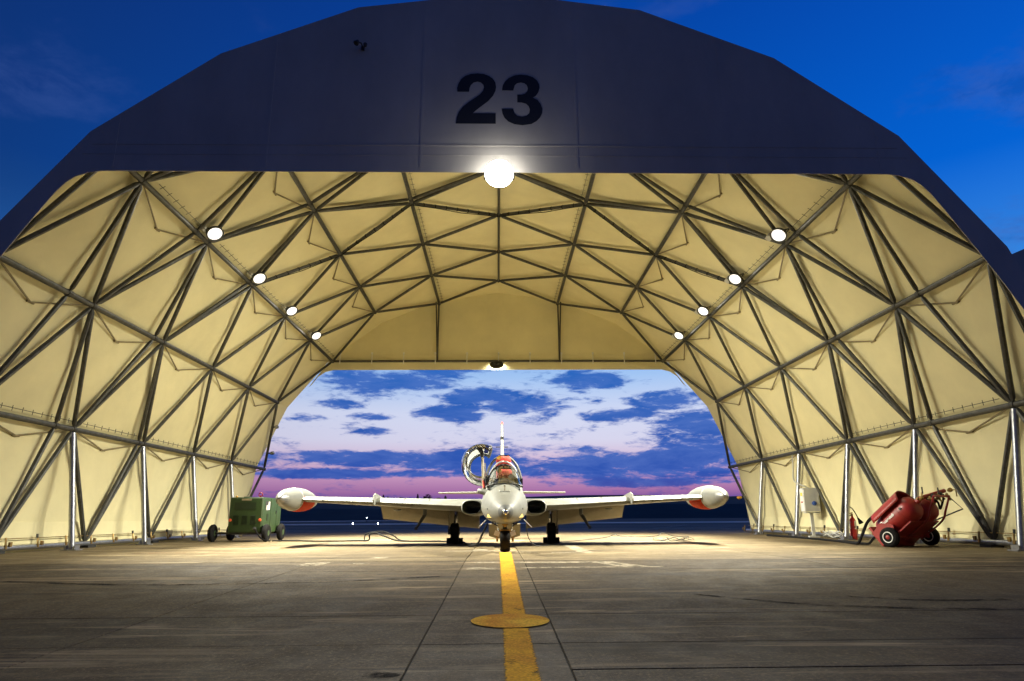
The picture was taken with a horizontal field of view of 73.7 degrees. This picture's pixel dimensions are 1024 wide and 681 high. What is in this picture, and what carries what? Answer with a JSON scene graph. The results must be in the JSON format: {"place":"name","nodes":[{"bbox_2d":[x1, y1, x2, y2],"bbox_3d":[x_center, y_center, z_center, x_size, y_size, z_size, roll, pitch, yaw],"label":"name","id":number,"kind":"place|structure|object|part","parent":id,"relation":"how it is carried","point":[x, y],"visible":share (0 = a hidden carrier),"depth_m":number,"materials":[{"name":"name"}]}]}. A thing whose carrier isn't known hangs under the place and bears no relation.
{"place":"outdoors","nodes":[
{"label":"outdoors","id":0,"kind":"place"},
{"bbox_2d":[280,520,398,521],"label":"runway","id":1,"kind":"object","parent":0,"point":[330,521],"visible":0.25,"depth_m":209.13,"materials":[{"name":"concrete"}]},
{"bbox_2d":[0,524,1023,680],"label":"apron","id":2,"kind":"object","parent":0,"point":[666,621],"visible":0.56,"depth_m":5.82,"materials":[{"name":"concrete"}]},
{"bbox_2d":[5,576,439,584],"bbox_3d":[-3.405,2.790,7.908,5.109,0.019,0.694,1,-15,-3],"label":"tyre mark","id":3,"kind":"object","parent":2,"relation":"on","point":[184,584],"visible":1,"depth_m":7.79,"materials":[{"name":"rubber"}]},
{"bbox_2d":[207,492,284,541],"bbox_3d":[-7.931,5.354,20.708,1.781,1.415,1.914,0,-15,-1],"label":"ground power cart","id":4,"kind":"object","parent":2,"relation":"on","point":[260,514],"visible":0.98,"depth_m":19.99,"materials":[{"name":"green paint"}]},
{"bbox_2d":[297,562,330,565],"bbox_3d":[-2.910,3.288,10.039,0.349,0.014,0.631,-1,-15,3],"label":"worn marking","id":5,"kind":"object","parent":2,"relation":"on","point":[316,564],"visible":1,"depth_m":10.12,"materials":[{"name":"white paint"}]},
{"bbox_2d":[272,523,487,546],"bbox_3d":[-2.920,5.092,18.065,8.620,0.536,2.528,-13,-19,40],"label":"power cable","id":6,"kind":"object","parent":2,"relation":"on","point":[479,540],"visible":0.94,"depth_m":19.47,"materials":[{"name":"black plastic"}]},
{"bbox_2d":[362,672,399,677],"bbox_3d":[-0.691,1.768,3.608,0.210,0.003,0.120,0,-15,-1],"label":"oil stain","id":7,"kind":"object","parent":2,"relation":"on","point":[386,674],"visible":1,"depth_m":3.62,"materials":[{"name":"black liquid"}]},
{"bbox_2d":[364,531,440,540],"bbox_3d":[-3.116,5.609,19.559,2.349,0.304,0.237,-4,-15,13],"label":"power cable","id":8,"kind":"object","parent":2,"relation":"on","point":[385,532],"visible":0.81,"depth_m":19.71,"materials":[{"name":"black plastic"}]},
{"bbox_2d":[466,567,495,569],"bbox_3d":[-0.414,3.092,9.264,0.400,0.007,0.300,0,-15,-1],"label":"worn marking","id":9,"kind":"object","parent":2,"relation":"on","point":[469,568],"visible":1,"depth_m":9.25,"materials":[{"name":"white paint"}]},
{"bbox_2d":[275,422,728,551],"bbox_3d":[-0.450,3.369,17.787,10.002,3.701,9.970,13,-19,-41],"label":"jet aircraft","id":10,"kind":"object","parent":2,"relation":"on","point":[504,505],"visible":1,"depth_m":16.28,"materials":[{"name":"grey paint"}]},
{"bbox_3d":[-1.612,4.581,17.533,0.047,0.520,0.420,0,-15,-1],"label":"gear door","id":11,"kind":"part","parent":10,"relation":"part of","materials":[{"name":"white metal"}]},
{"bbox_3d":[1.157,4.579,17.591,0.047,0.520,0.420,0,-15,-1],"label":"gear door","id":12,"kind":"part","parent":10,"relation":"part of","materials":[{"name":"white metal"}]},
{"bbox_2d":[471,614,548,627],"bbox_3d":[-0.014,2.135,5.211,0.600,0.015,0.620,0,-15,-1],"label":"stop mark","id":13,"kind":"object","parent":2,"relation":"on","point":[510,620],"visible":1,"depth_m":5.20,"materials":[{"name":"yellow paint"}]},
{"bbox_2d":[0,0,1023,553],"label":"aircraft shelter","id":14,"kind":"object","parent":2,"relation":"on","point":[854,340],"visible":0.96,"depth_m":15.87,"materials":[{"name":"fabric"}]},
{"bbox_2d":[198,223,223,240],"bbox_3d":[-7.284,-2.613,16.532,0.340,0.315,0.633,-14,-20,42],"label":"floodlight","id":15,"kind":"object","parent":14,"relation":"attached to","point":[214,233],"visible":1,"depth_m":16.57,"materials":[{"name":"metal"}]},
{"bbox_2d":[246,270,266,284],"bbox_3d":[-7.349,-1.808,19.628,0.340,0.315,0.633,-14,-20,42],"label":"floodlight","id":16,"kind":"object","parent":14,"relation":"attached to","point":[259,278],"visible":1,"depth_m":19.66,"materials":[{"name":"metal"}]},
{"bbox_2d":[281,304,297,315],"bbox_3d":[-7.413,-1.002,22.724,0.340,0.315,0.633,-14,-20,42],"label":"floodlight","id":17,"kind":"object","parent":14,"relation":"attached to","point":[291,310],"visible":0.98,"depth_m":22.75,"materials":[{"name":"metal"}]},
{"bbox_2d":[307,330,321,339],"bbox_3d":[-7.478,-0.197,25.821,0.340,0.315,0.633,-14,-20,42],"label":"floodlight","id":18,"kind":"object","parent":14,"relation":"attached to","point":[316,335],"visible":1,"depth_m":25.85,"materials":[{"name":"glass"}]},
{"bbox_2d":[353,40,366,50],"bbox_3d":[-2.844,-5.528,12.746,0.260,0.118,0.175,9,-17,-32],"label":"wall fixture","id":19,"kind":"object","parent":14,"relation":"attached to","point":[356,42],"depth_m":12.72,"materials":[{"name":"metal"}]},
{"bbox_2d":[489,360,503,368],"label":"floodlight","id":20,"kind":"object","parent":14,"relation":"attached to","point":[496,364],"visible":1,"depth_m":29.63,"materials":[{"name":"metal"}]},
{"bbox_2d":[484,160,514,186],"bbox_3d":[-0.228,-2.947,12.140,0.552,0.499,0.370,0,-15,-1],"label":"floodlight","id":21,"kind":"object","parent":14,"relation":"attached to","point":[498,173],"visible":1,"depth_m":11.99,"materials":[{"name":"glass"}]},
{"bbox_2d":[671,331,685,339],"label":"floodlight","id":22,"kind":"object","parent":14,"relation":"attached to","point":[678,335],"visible":1,"depth_m":26.18,"materials":[{"name":"glass"}]},
{"bbox_2d":[694,306,710,315],"bbox_3d":[6.412,-0.976,23.150,0.339,0.315,0.634,10,-18,-34],"label":"floodlight","id":23,"kind":"object","parent":14,"relation":"attached to","point":[702,310],"visible":0.99,"depth_m":23.09,"materials":[{"name":"metal"}]},
{"bbox_2d":[724,273,743,284],"bbox_3d":[6.477,-1.782,20.054,0.339,0.315,0.634,10,-18,-34],"label":"floodlight","id":24,"kind":"object","parent":14,"relation":"attached to","point":[734,278],"visible":1,"depth_m":19.99,"materials":[{"name":"glass"}]},
{"bbox_2d":[765,227,788,242],"bbox_3d":[6.542,-2.587,16.957,0.339,0.315,0.634,10,-18,-34],"label":"floodlight","id":25,"kind":"object","parent":14,"relation":"attached to","point":[778,235],"visible":0.99,"depth_m":16.90,"materials":[{"name":"metal"}]},
{"bbox_2d":[499,552,540,680],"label":"line","id":26,"kind":"object","parent":2,"relation":"on","point":[523,667],"visible":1,"depth_m":4.57,"materials":[{"name":"yellow paint"}]},
{"bbox_2d":[526,527,556,545],"bbox_3d":[0.642,4.412,15.413,0.095,0.458,2.162,-6,-16,20],"label":"ground wire","id":27,"kind":"object","parent":2,"relation":"on","point":[534,544],"visible":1,"depth_m":15.00,"materials":[{"name":"metal"}]},
{"bbox_2d":[518,561,613,562],"bbox_3d":[0.814,3.288,10.127,1.450,0.005,0.220,0,-15,-1],"label":"worn marking","id":28,"kind":"object","parent":2,"relation":"on","point":[569,562],"visible":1,"depth_m":10.09,"materials":[{"name":"white paint"}]},
{"bbox_2d":[551,552,592,552],"bbox_3d":[1.134,3.955,12.740,0.800,0.001,0.200,0,-15,-1],"label":"worn marking","id":29,"kind":"object","parent":2,"relation":"on","point":[572,552],"visible":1,"depth_m":12.71,"materials":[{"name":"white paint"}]},
{"bbox_2d":[565,545,590,551],"bbox_3d":[1.349,4.383,14.391,0.300,0.001,3.200,0,-15,-1],"label":"worn marking","id":30,"kind":"object","parent":2,"relation":"on","point":[577,547],"visible":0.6,"depth_m":14.34,"materials":[{"name":"white paint"}]},
{"bbox_2d":[520,566,661,567],"bbox_3d":[1.130,3.106,9.360,2.050,0.003,0.130,0,-15,-1],"label":"worn marking","id":31,"kind":"object","parent":2,"relation":"on","point":[586,567],"visible":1,"depth_m":9.34,"materials":[{"name":"white paint"}]},
{"bbox_2d":[601,562,643,565],"bbox_3d":[1.572,3.191,9.734,0.463,0.015,0.770,4,-15,-16],"label":"worn marking","id":32,"kind":"object","parent":2,"relation":"on","point":[609,563],"visible":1,"depth_m":9.70,"materials":[{"name":"white paint"}]},
{"bbox_2d":[560,533,688,541],"bbox_3d":[2.951,5.922,20.603,6.389,0.128,1.621,13,-20,-43],"label":"ground wire","id":33,"kind":"object","parent":2,"relation":"on","point":[622,536],"visible":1,"depth_m":21.92,"materials":[{"name":"metal"}]},
{"bbox_2d":[639,524,689,530],"bbox_3d":[12.792,12.236,44.873,4.981,0.001,27.714,-5,-15,18],"label":"apron line","id":34,"kind":"object","parent":2,"relation":"on","point":[660,530],"visible":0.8,"depth_m":35.86,"materials":[{"name":"white paint"}]},
{"bbox_2d":[653,537,692,540],"bbox_3d":[4.432,5.392,18.533,1.238,0.094,0.711,0,-15,-1],"label":"coiled wire","id":35,"kind":"object","parent":2,"relation":"on","point":[673,539],"visible":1,"depth_m":18.57,"materials":[{"name":"metal"}]},
{"bbox_2d":[799,488,820,536],"bbox_3d":[9.389,5.393,21.412,0.480,1.490,0.530,-3,-15,8],"label":"control cabinet","id":36,"kind":"object","parent":2,"relation":"on","point":[809,500],"visible":0.99,"depth_m":21.33,"materials":[{"name":"grey metal"}]},
{"bbox_2d":[792,455,807,487],"bbox_3d":[9.254,4.246,22.155,0.224,1.125,0.795,1,-15,-6],"label":"supply cable","id":37,"kind":"object","parent":36,"relation":"attached to","point":[793,474],"visible":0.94,"depth_m":22.32,"materials":[{"name":"grey paint"}]},
{"bbox_3d":[9.169,5.039,21.576,0.012,0.690,0.430,-3,-15,8],"label":"door","id":38,"kind":"part","parent":36,"relation":"part of","materials":[{"name":"white metal"}]},
{"bbox_2d":[766,517,870,544],"bbox_3d":[8.200,5.130,18.772,0.332,0.686,8.255,-2,-15,5],"label":"air hose","id":39,"kind":"object","parent":2,"relation":"on","point":[861,535],"visible":0.88,"depth_m":16.97,"materials":[{"name":"black rubber"}]},
{"bbox_2d":[822,531,842,537],"bbox_3d":[9.309,5.619,19.816,0.341,0.180,1.016,0,-15,-1],"label":"coiled cable","id":40,"kind":"object","parent":2,"relation":"on","point":[825,533],"visible":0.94,"depth_m":19.75,"materials":[{"name":"grey paint"}]},
{"bbox_2d":[699,594,996,609],"bbox_3d":[3.058,2.294,5.959,2.968,0.030,0.494,-6,-16,20],"label":"tyre mark","id":41,"kind":"object","parent":2,"relation":"on","point":[858,606],"visible":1,"depth_m":5.75,"materials":[{"name":"rubber"}]},
{"bbox_2d":[842,506,862,539],"bbox_3d":[9.340,4.992,18.690,0.527,0.906,0.203,0,-15,-1],"label":"fire extinguisher","id":42,"kind":"object","parent":2,"relation":"on","point":[853,527],"visible":0.98,"depth_m":18.63,"materials":[{"name":"red metal"}]},
{"bbox_2d":[844,536,874,544],"bbox_3d":[8.099,4.774,16.568,0.183,0.256,3.900,-2,-15,7],"label":"air hose","id":43,"kind":"object","parent":2,"relation":"on","point":[870,541],"visible":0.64,"depth_m":14.92,"materials":[{"name":"black rubber"}]},
{"bbox_2d":[869,487,962,546],"bbox_3d":[8.519,3.733,14.429,1.646,1.202,1.401,8,-17,-30],"label":"wheeled fire extinguisher","id":44,"kind":"object","parent":2,"relation":"on","point":[901,518],"visible":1,"depth_m":14.28,"materials":[{"name":"red paint"}]},
{"bbox_2d":[849,596,1006,600],"bbox_3d":[4.832,2.388,6.388,3.318,0.016,0.503,1,-15,-5],"label":"tyre mark","id":45,"kind":"object","parent":2,"relation":"on","point":[946,599],"visible":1,"depth_m":6.17,"materials":[{"name":"rubber"}]},
{"bbox_2d":[1012,249,1023,272],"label":"aircraft shelter","id":46,"kind":"object","parent":2,"relation":"on","point":[1018,256],"visible":0.01,"depth_m":24.76,"materials":[{"name":"fabric"}]},
{"bbox_2d":[0,0,1023,498],"label":"sky","id":47,"kind":"structure","parent":0,"point":[946,77],"materials":[{"name":"blue"}]},
{"bbox_2d":[280,495,748,520],"bbox_3d":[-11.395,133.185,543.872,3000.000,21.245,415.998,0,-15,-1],"label":"hills","id":48,"kind":"structure","parent":0,"point":[733,507],"depth_m":383.78,"materials":[{"name":"blue"}]},
{"bbox_2d":[280,518,749,526],"bbox_3d":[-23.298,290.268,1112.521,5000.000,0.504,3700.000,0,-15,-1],"label":"ground","id":49,"kind":"structure","parent":0,"point":[604,520],"depth_m":115.66,"materials":[{"name":"black plant"}]},
{"bbox_2d":[284,521,749,524],"bbox_3d":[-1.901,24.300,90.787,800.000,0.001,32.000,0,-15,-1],"label":"taxiway","id":50,"kind":"structure","parent":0,"point":[525,523],"depth_m":88.00,"materials":[{"name":"grey asphalt"}]}
]}

